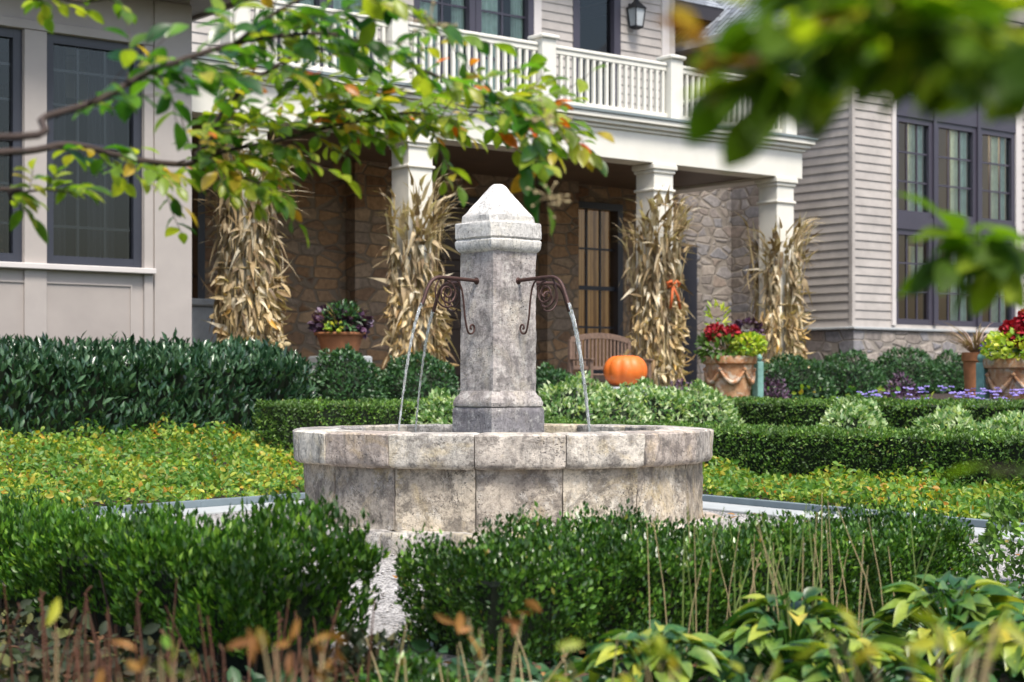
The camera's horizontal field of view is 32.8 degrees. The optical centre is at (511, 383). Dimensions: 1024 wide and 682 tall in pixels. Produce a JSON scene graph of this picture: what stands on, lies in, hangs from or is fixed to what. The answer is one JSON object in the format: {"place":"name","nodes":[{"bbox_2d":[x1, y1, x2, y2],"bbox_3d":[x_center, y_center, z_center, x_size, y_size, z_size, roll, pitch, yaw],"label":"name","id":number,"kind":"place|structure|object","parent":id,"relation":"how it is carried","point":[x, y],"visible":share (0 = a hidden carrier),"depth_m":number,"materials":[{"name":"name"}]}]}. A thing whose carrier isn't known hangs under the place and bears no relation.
{"place":"outdoors","nodes":[
{"label":"outdoors","id":0,"kind":"place"},
{"bbox_2d":[96,500,303,519],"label":"pavement","id":1,"kind":"structure","parent":0,"point":[216,509],"depth_m":10.87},
{"bbox_2d":[0,393,1022,681],"bbox_3d":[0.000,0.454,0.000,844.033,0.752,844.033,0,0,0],"label":"ground","id":2,"kind":"structure","parent":0,"point":[28,631],"depth_m":5.68,"materials":[{"name":"brown soil"}]},
{"bbox_2d":[46,598,60,681],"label":"wilted plant","id":3,"kind":"object","parent":2,"relation":"on","point":[53,612],"visible":1,"depth_m":2.61,"materials":[{"name":"yellow plant"}]},
{"bbox_2d":[94,640,146,681],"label":"wilted plant","id":4,"kind":"object","parent":2,"relation":"on","point":[134,665],"visible":1,"depth_m":2.40,"materials":[{"name":"orange plant"}]},
{"bbox_2d":[0,412,304,507],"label":"ground cover","id":5,"kind":"object","parent":2,"relation":"on","point":[116,478],"visible":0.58,"depth_m":12.73,"materials":[{"name":"green plant"}]},
{"bbox_2d":[0,599,306,681],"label":"ground cover","id":6,"kind":"object","parent":2,"relation":"on","point":[32,653],"visible":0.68,"depth_m":4.83,"materials":[{"name":"brown plant"}]},
{"bbox_2d":[0,327,316,438],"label":"laurel hedge","id":7,"kind":"object","parent":2,"relation":"on","point":[60,386],"visible":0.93,"depth_m":15.18,"materials":[{"name":"green plant"}]},
{"bbox_2d":[157,635,196,681],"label":"wilted plant","id":8,"kind":"object","parent":2,"relation":"on","point":[166,641],"visible":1,"depth_m":2.30,"materials":[{"name":"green plant"}]},
{"bbox_2d":[0,578,374,681],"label":"brown stems","id":9,"kind":"object","parent":2,"relation":"on","point":[168,656],"visible":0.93,"depth_m":3.82,"materials":[{"name":"brown plant"}]},
{"bbox_2d":[72,492,304,514],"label":"kerb","id":10,"kind":"structure","parent":2,"relation":"on","point":[212,502],"depth_m":11.14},
{"bbox_2d":[0,482,389,676],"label":"yew hedge","id":11,"kind":"object","parent":2,"relation":"on","point":[232,584],"visible":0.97,"depth_m":5.06,"materials":[{"name":"green plant"}]},
{"bbox_2d":[225,618,347,681],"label":"wilted plant","id":12,"kind":"object","parent":2,"relation":"on","point":[254,642],"visible":1,"depth_m":2.40,"materials":[{"name":"orange plant"}]},
{"bbox_2d":[0,0,614,247],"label":"serviceberry tree","id":13,"kind":"object","parent":2,"relation":"on","point":[525,110],"visible":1,"depth_m":3.82,"materials":[{"name":"green plant"}]},
{"bbox_2d":[308,356,371,377],"bbox_3d":[-1.894,-0.086,19.142,0.520,0.432,0.520,0,0,-39],"label":"pedestal","id":14,"kind":"object","parent":2,"relation":"on","point":[313,359],"visible":0.17,"depth_m":19.07,"materials":[{"name":"grey stone"}]},
{"bbox_2d":[288,298,377,354],"bbox_3d":[-1.920,-0.617,19.084,1.149,0.630,1.155,0,0,-31],"label":"flower pot","id":15,"kind":"object","parent":14,"relation":"on","point":[339,327],"visible":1,"depth_m":18.97,"materials":[{"name":"ceramic"}]},
{"bbox_2d":[303,342,387,403],"bbox_3d":[-1.735,-0.068,17.800,0.908,0.728,0.918,0,0,27],"label":"dark shrub","id":16,"kind":"object","parent":2,"relation":"on","point":[350,374],"visible":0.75,"depth_m":17.57,"materials":[{"name":"green plant"}]},
{"bbox_2d":[252,396,456,452],"bbox_3d":[-1.133,0.353,15.505,2.478,0.500,0.596,0,0,-39],"label":"boxwood hedge","id":17,"kind":"object","parent":2,"relation":"on","point":[281,420],"visible":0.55,"depth_m":14.91,"materials":[{"name":"green plant"}]},
{"bbox_2d":[310,624,422,681],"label":"green shrub","id":18,"kind":"object","parent":2,"relation":"on","point":[354,657],"visible":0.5,"depth_m":4.41,"materials":[{"name":"green plant"}]},
{"bbox_2d":[350,645,472,681],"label":"green shrub","id":19,"kind":"object","parent":2,"relation":"on","point":[387,668],"visible":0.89,"depth_m":4.24,"materials":[{"name":"green plant"}]},
{"bbox_2d":[377,350,459,400],"bbox_3d":[-1.005,-0.038,18.376,1.069,0.660,1.086,0,0,0],"label":"dark shrub","id":20,"kind":"object","parent":2,"relation":"on","point":[433,376],"visible":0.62,"depth_m":18.13,"materials":[{"name":"green plant"}]},
{"bbox_2d":[409,386,457,423],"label":"variegated shrub","id":21,"kind":"object","parent":2,"relation":"on","point":[436,409],"visible":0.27,"depth_m":15.11,"materials":[{"name":"green plant"}]},
{"bbox_2d":[434,599,540,681],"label":"wilted plant","id":22,"kind":"object","parent":2,"relation":"on","point":[533,605],"visible":1,"depth_m":2.91,"materials":[{"name":"orange plant"}]},
{"bbox_2d":[365,611,617,681],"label":"straw stalks","id":23,"kind":"object","parent":2,"relation":"on","point":[565,656],"visible":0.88,"depth_m":3.88,"materials":[{"name":"beige plant"}]},
{"bbox_2d":[0,0,1023,394],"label":"house","id":24,"kind":"structure","parent":2,"relation":"on","point":[112,266],"depth_m":22.87,"materials":[{"name":"beige paint"}]},
{"bbox_2d":[0,27,21,261],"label":"window","id":25,"kind":"structure","parent":24,"relation":"in","point":[13,36],"depth_m":15.92,"materials":[{"name":"grey paint"}]},
{"bbox_2d":[47,33,141,267],"bbox_3d":[-4.071,-2.178,16.552,0.985,2.143,0.406,0,0,-39],"label":"window","id":26,"kind":"structure","parent":24,"relation":"in","point":[100,228],"depth_m":16.61,"materials":[{"name":"grey paint"}]},
{"bbox_2d":[192,176,204,298],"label":"window","id":27,"kind":"structure","parent":24,"relation":"in","point":[198,250],"depth_m":21.35,"materials":[{"name":"grey paint"}]},
{"bbox_2d":[192,298,216,345],"bbox_3d":[-3.598,-0.453,19.755,0.460,1.007,0.460,0,0,-39],"label":"pedestal","id":28,"kind":"object","parent":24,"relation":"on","point":[202,309],"visible":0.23,"depth_m":19.60,"materials":[{"name":"grey stone"}]},
{"bbox_2d":[193,110,311,348],"bbox_3d":[-2.887,-1.318,18.805,1.589,3.176,1.446,0,0,-3],"label":"corn shock","id":29,"kind":"object","parent":24,"relation":"attached to","point":[260,291],"visible":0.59,"depth_m":18.61,"materials":[{"name":"plant"}]},
{"bbox_2d":[277,0,325,66],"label":"window","id":30,"kind":"structure","parent":24,"relation":"in","point":[308,2],"depth_m":22.46,"materials":[{"name":"glass"}]},
{"bbox_2d":[326,0,371,67],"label":"window","id":31,"kind":"structure","parent":24,"relation":"in","point":[336,4],"depth_m":22.80,"materials":[{"name":"glass"}]},
{"bbox_2d":[367,164,477,369],"bbox_3d":[-1.016,-1.084,20.295,1.253,3.082,1.651,0,0,5],"label":"corn shock","id":32,"kind":"object","parent":24,"relation":"attached to","point":[412,292],"visible":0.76,"depth_m":20.01,"materials":[{"name":"plant"}]},
{"bbox_2d":[413,0,474,86],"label":"window","id":33,"kind":"structure","parent":24,"relation":"in","point":[462,11],"depth_m":23.99,"materials":[{"name":"glass"}]},
{"bbox_2d":[438,205,470,385],"bbox_3d":[-0.570,-1.200,24.142,1.315,2.500,0.070,0,0,-39],"label":"door","id":34,"kind":"structure","parent":24,"relation":"in","point":[455,260],"depth_m":23.90,"materials":[{"name":"brown wood"}]},
{"bbox_2d":[475,0,533,92],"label":"window","id":35,"kind":"structure","parent":24,"relation":"in","point":[521,15],"depth_m":24.46,"materials":[{"name":"glass"}]},
{"bbox_2d":[572,0,620,106],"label":"balcony door","id":36,"kind":"structure","parent":24,"relation":"in","point":[613,6],"depth_m":25.71,"materials":[{"name":"glass"}]},
{"bbox_2d":[579,201,622,372],"bbox_3d":[1.171,-1.402,25.574,1.008,2.504,0.276,0,0,-39],"label":"window","id":37,"kind":"structure","parent":24,"relation":"in","point":[594,288],"depth_m":25.75,"materials":[{"name":"grey paint"}]},
{"bbox_2d":[610,184,704,386],"bbox_3d":[1.941,-1.101,22.797,1.402,2.913,1.756,0,0,12],"label":"corn shock","id":38,"kind":"object","parent":24,"relation":"attached to","point":[662,328],"visible":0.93,"depth_m":22.46,"materials":[{"name":"plant"}]},
{"bbox_2d":[732,212,830,372],"bbox_3d":[3.753,-1.052,24.139,1.720,2.743,1.408,0,0,-15],"label":"corn shock","id":39,"kind":"object","parent":24,"relation":"attached to","point":[794,312],"visible":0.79,"depth_m":23.97,"materials":[{"name":"plant"}]},
{"bbox_2d":[896,228,931,324],"bbox_3d":[6.053,-1.609,26.363,0.901,1.435,0.115,0,0,-39],"label":"window","id":40,"kind":"structure","parent":24,"relation":"in","point":[927,243],"depth_m":26.38,"materials":[{"name":"glass"}]},
{"bbox_2d":[896,115,931,217],"bbox_3d":[6.042,-3.275,26.378,0.901,1.597,0.152,0,0,-39],"label":"window","id":41,"kind":"structure","parent":24,"relation":"in","point":[913,127],"depth_m":26.48,"materials":[{"name":"glass"}]},
{"bbox_2d":[937,238,975,326],"bbox_3d":[6.847,-1.609,27.034,1.039,1.535,0.152,0,0,-39],"label":"window","id":42,"kind":"structure","parent":24,"relation":"in","point":[959,319],"depth_m":27.14,"materials":[{"name":"glass"}]},
{"bbox_2d":[937,122,975,222],"bbox_3d":[6.847,-3.275,27.034,1.039,1.597,0.152,0,0,-39],"label":"window","id":43,"kind":"structure","parent":24,"relation":"in","point":[957,157],"depth_m":27.20,"materials":[{"name":"glass"}]},
{"bbox_2d":[981,239,1014,327],"bbox_3d":[7.672,-1.609,27.703,0.946,1.535,0.152,0,0,-39],"label":"window","id":44,"kind":"structure","parent":24,"relation":"in","point":[996,312],"depth_m":27.80,"materials":[{"name":"glass"}]},
{"bbox_2d":[981,128,1014,225],"bbox_3d":[7.672,-3.275,27.703,0.946,1.597,0.152,0,0,-39],"label":"window","id":45,"kind":"structure","parent":24,"relation":"in","point":[996,139],"depth_m":27.86,"materials":[{"name":"glass"}]},
{"bbox_2d":[0,586,1023,681],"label":"fallen leaves","id":46,"kind":"object","parent":2,"relation":"on","point":[448,662],"visible":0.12,"depth_m":4.81,"materials":[{"name":"brown plant"}]},
{"bbox_2d":[536,362,576,395],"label":"dark shrub","id":47,"kind":"object","parent":2,"relation":"on","point":[553,376],"visible":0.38,"depth_m":19.42,"materials":[{"name":"green plant"}]},
{"bbox_2d":[537,370,611,420],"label":"variegated shrub","id":48,"kind":"object","parent":2,"relation":"on","point":[569,403],"visible":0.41,"depth_m":16.13,"materials":[{"name":"green plant"}]},
{"bbox_2d":[568,333,652,386],"bbox_3d":[1.149,-0.162,20.268,0.969,0.864,0.422,0,0,-39],"label":"garden bench","id":49,"kind":"object","parent":2,"relation":"on","point":[572,359],"visible":0.57,"depth_m":20.36,"materials":[{"name":"brown wood"}]},
{"bbox_2d":[584,379,656,422],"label":"variegated shrub","id":50,"kind":"object","parent":2,"relation":"on","point":[620,405],"visible":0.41,"depth_m":16.31,"materials":[{"name":"green plant"}]},
{"bbox_2d":[576,387,666,396],"bbox_3d":[1.270,0.216,19.459,0.900,0.358,0.700,0,0,-39],"label":"stone step","id":51,"kind":"object","parent":2,"relation":"on","point":[613,389],"visible":0.09,"depth_m":18.99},
{"bbox_2d":[603,349,647,385],"bbox_3d":[1.270,-0.182,19.459,0.490,0.413,0.502,0,0,0],"label":"pumpkin","id":52,"kind":"object","parent":51,"relation":"on","point":[618,370],"visible":0.91,"depth_m":19.27,"materials":[{"name":"orange food"}]},
{"bbox_2d":[227,579,1023,681],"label":"ground cover","id":53,"kind":"object","parent":2,"relation":"on","point":[749,666],"visible":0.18,"depth_m":4.68,"materials":[{"name":"green plant"}]},
{"bbox_2d":[560,622,736,681],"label":"hosta","id":54,"kind":"object","parent":2,"relation":"on","point":[702,646],"visible":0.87,"depth_m":4.32,"materials":[{"name":"green plant"}]},
{"bbox_2d":[628,376,697,423],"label":"variegated shrub","id":55,"kind":"object","parent":2,"relation":"on","point":[660,402],"visible":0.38,"depth_m":16.64,"materials":[{"name":"green plant"}]},
{"bbox_2d":[545,634,785,681],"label":"perennial","id":56,"kind":"object","parent":2,"relation":"on","point":[658,644],"visible":1,"depth_m":2.18,"materials":[{"name":"plant"}]},
{"bbox_2d":[670,377,692,391],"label":"purple perennial","id":57,"kind":"object","parent":2,"relation":"on","point":[677,384],"visible":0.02,"depth_m":20.12,"materials":[{"name":"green plant"}]},
{"bbox_2d":[391,493,980,666],"bbox_3d":[0.651,0.595,5.750,2.417,0.450,0.662,0,0,-40],"label":"boxwood hedge","id":58,"kind":"object","parent":2,"relation":"on","point":[569,584],"visible":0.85,"depth_m":5.33,"materials":[{"name":"green plant"}]},
{"bbox_2d":[673,378,744,431],"bbox_3d":[1.829,0.303,16.943,0.957,0.719,0.949,0,0,0],"label":"variegated shrub","id":59,"kind":"object","parent":2,"relation":"on","point":[708,399],"visible":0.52,"depth_m":16.73,"materials":[{"name":"green plant"}]},
{"bbox_2d":[693,299,770,402],"bbox_3d":[2.628,-0.307,20.347,1.186,1.401,1.236,0,0,34],"label":"flower pot","id":60,"kind":"object","parent":2,"relation":"on","point":[731,370],"visible":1,"depth_m":20.16,"materials":[{"name":"ceramic"}]},
{"bbox_2d":[752,354,763,403],"bbox_3d":[2.907,0.018,20.531,0.110,0.775,0.110,0,0,-39],"label":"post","id":61,"kind":"object","parent":2,"relation":"on","point":[757,387],"visible":0.44,"depth_m":20.49,"materials":[{"name":"teal metal"}]},
{"bbox_2d":[620,492,896,676],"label":"straw stalks","id":62,"kind":"object","parent":2,"relation":"on","point":[773,583],"visible":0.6,"depth_m":5.13,"materials":[{"name":"plant"}]},
{"bbox_2d":[764,373,791,403],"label":"purple perennial","id":63,"kind":"object","parent":2,"relation":"on","point":[776,392],"visible":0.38,"depth_m":21.38,"materials":[{"name":"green plant"}]},
{"bbox_2d":[544,415,1023,487],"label":"boxwood hedge","id":64,"kind":"object","parent":2,"relation":"on","point":[787,449],"visible":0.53,"depth_m":12.19,"materials":[{"name":"green plant"}]},
{"bbox_2d":[688,587,885,681],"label":"hosta","id":65,"kind":"object","parent":2,"relation":"on","point":[831,616],"visible":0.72,"depth_m":4.67,"materials":[{"name":"green plant"}]},
{"bbox_2d":[750,353,838,399],"bbox_3d":[3.649,-0.086,22.760,1.218,0.650,1.145,0,0,0],"label":"dark shrub","id":66,"kind":"object","parent":2,"relation":"on","point":[795,372],"visible":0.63,"depth_m":22.45,"materials":[{"name":"green plant"}]},
{"bbox_2d":[657,502,943,662],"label":"green stalks","id":67,"kind":"object","parent":2,"relation":"on","point":[815,602],"visible":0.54,"depth_m":5.27,"materials":[{"name":"green plant"}]},
{"bbox_2d":[678,381,945,402],"bbox_3d":[5.193,0.289,17.618,3.838,0.731,8.919,0,0,-39],"label":"ground cover","id":68,"kind":"object","parent":2,"relation":"on","point":[879,388],"visible":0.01,"depth_m":20.63,"materials":[{"name":"purple plant"}]},
{"bbox_2d":[654,0,1023,479],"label":"tree","id":69,"kind":"object","parent":2,"relation":"on","point":[932,57],"visible":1,"depth_m":1.32,"materials":[{"name":"green plant"}]},
{"bbox_2d":[761,635,942,681],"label":"hosta","id":70,"kind":"object","parent":2,"relation":"on","point":[804,670],"visible":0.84,"depth_m":4.09,"materials":[{"name":"green plant"}]},
{"bbox_2d":[813,348,892,397],"bbox_3d":[4.505,-0.135,23.461,1.263,0.707,1.259,0,0,0],"label":"dark shrub","id":71,"kind":"object","parent":2,"relation":"on","point":[844,373],"visible":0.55,"depth_m":23.10,"materials":[{"name":"green plant"}]},
{"bbox_2d":[814,397,896,436],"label":"variegated shrub","id":72,"kind":"object","parent":2,"relation":"on","point":[844,412],"visible":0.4,"depth_m":14.39,"materials":[{"name":"green plant"}]},
{"bbox_2d":[702,455,1023,522],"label":"ground cover","id":73,"kind":"object","parent":2,"relation":"on","point":[859,488],"visible":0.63,"depth_m":10.92,"materials":[{"name":"green plant"}]},
{"bbox_2d":[702,494,1023,527],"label":"kerb","id":74,"kind":"structure","parent":2,"relation":"on","point":[979,523],"depth_m":10.88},
{"bbox_2d":[719,394,1023,428],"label":"boxwood hedge","id":75,"kind":"object","parent":2,"relation":"on","point":[899,413],"visible":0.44,"depth_m":16.53,"materials":[{"name":"green plant"}]},
{"bbox_2d":[880,370,920,400],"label":"purple perennial","id":76,"kind":"object","parent":2,"relation":"on","point":[897,379],"visible":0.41,"depth_m":20.75,"materials":[{"name":"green plant"}]},
{"bbox_2d":[792,598,1023,681],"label":"perennial","id":77,"kind":"object","parent":2,"relation":"on","point":[1009,627],"visible":1,"depth_m":2.10,"materials":[{"name":"plant"}]},
{"bbox_2d":[869,346,947,393],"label":"dark shrub","id":78,"kind":"object","parent":2,"relation":"on","point":[916,371],"visible":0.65,"depth_m":23.86,"materials":[{"name":"green plant"}]},
{"bbox_2d":[837,385,1023,400],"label":"violet flowers","id":79,"kind":"object","parent":2,"relation":"on","point":[969,393],"visible":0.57,"depth_m":16.56,"materials":[{"name":"purple plant"}]},
{"bbox_2d":[853,570,1023,667],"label":"hosta","id":80,"kind":"object","parent":2,"relation":"on","point":[980,604],"visible":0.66,"depth_m":4.96,"materials":[{"name":"green plant"}]},
{"bbox_2d":[909,402,977,436],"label":"variegated shrub","id":81,"kind":"object","parent":2,"relation":"on","point":[958,416],"visible":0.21,"depth_m":13.79,"materials":[{"name":"green plant"}]},
{"bbox_2d":[932,349,964,392],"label":"dark shrub","id":82,"kind":"object","parent":2,"relation":"on","point":[953,371],"visible":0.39,"depth_m":24.55,"materials":[{"name":"green plant"}]},
{"bbox_2d":[932,322,997,398],"bbox_3d":[4.857,-0.133,18.133,1.287,1.078,1.193,0,0,0],"label":"flower pot","id":83,"kind":"object","parent":2,"relation":"on","point":[969,360],"visible":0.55,"depth_m":18.05,"materials":[{"name":"ceramic"}]},
{"bbox_2d":[937,602,1023,681],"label":"hosta","id":84,"kind":"object","parent":2,"relation":"on","point":[1012,656],"visible":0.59,"depth_m":4.55,"materials":[{"name":"green plant"}]},
{"bbox_2d":[976,352,989,405],"bbox_3d":[4.577,0.087,16.884,0.110,0.802,0.110,0,0,-39],"label":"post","id":85,"kind":"object","parent":2,"relation":"on","point":[981,371],"visible":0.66,"depth_m":16.85,"materials":[{"name":"teal metal"}]},
{"bbox_2d":[965,408,1023,437],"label":"variegated shrub","id":86,"kind":"object","parent":2,"relation":"on","point":[1011,421],"visible":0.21,"depth_m":13.14,"materials":[{"name":"green plant"}]},
{"bbox_2d":[978,309,1023,401],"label":"flower pot","id":87,"kind":"object","parent":2,"relation":"on","point":[1004,366],"visible":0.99,"depth_m":16.56,"materials":[{"name":"ceramic"}]},
{"bbox_2d":[174,509,1023,666],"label":"gravel path","id":88,"kind":"structure","parent":0,"point":[389,585],"depth_m":6.81,"materials":[{"name":"grey gravel"}]},
{"bbox_2d":[283,184,726,556],"bbox_3d":[-0.048,-0.107,9.131,2.327,1.879,2.325,0,0,0],"label":"fountain","id":89,"kind":"object","parent":88,"relation":"on","point":[498,445],"visible":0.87,"depth_m":8.42,"materials":[{"name":"stone"}]},
{"bbox_2d":[372,513,1019,591],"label":"fallen leaves","id":90,"kind":"object","parent":88,"relation":"on","point":[727,513],"visible":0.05,"depth_m":10.28,"materials":[{"name":"orange plant"}]},
{"bbox_2d":[959,490,1023,588],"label":"green shrub","id":91,"kind":"object","parent":88,"relation":"on","point":[1015,510],"visible":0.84,"depth_m":6.74,"materials":[{"name":"green plant"}]},
{"bbox_2d":[703,501,1023,541],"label":"pavement","id":92,"kind":"structure","parent":0,"point":[728,508],"depth_m":10.72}
]}

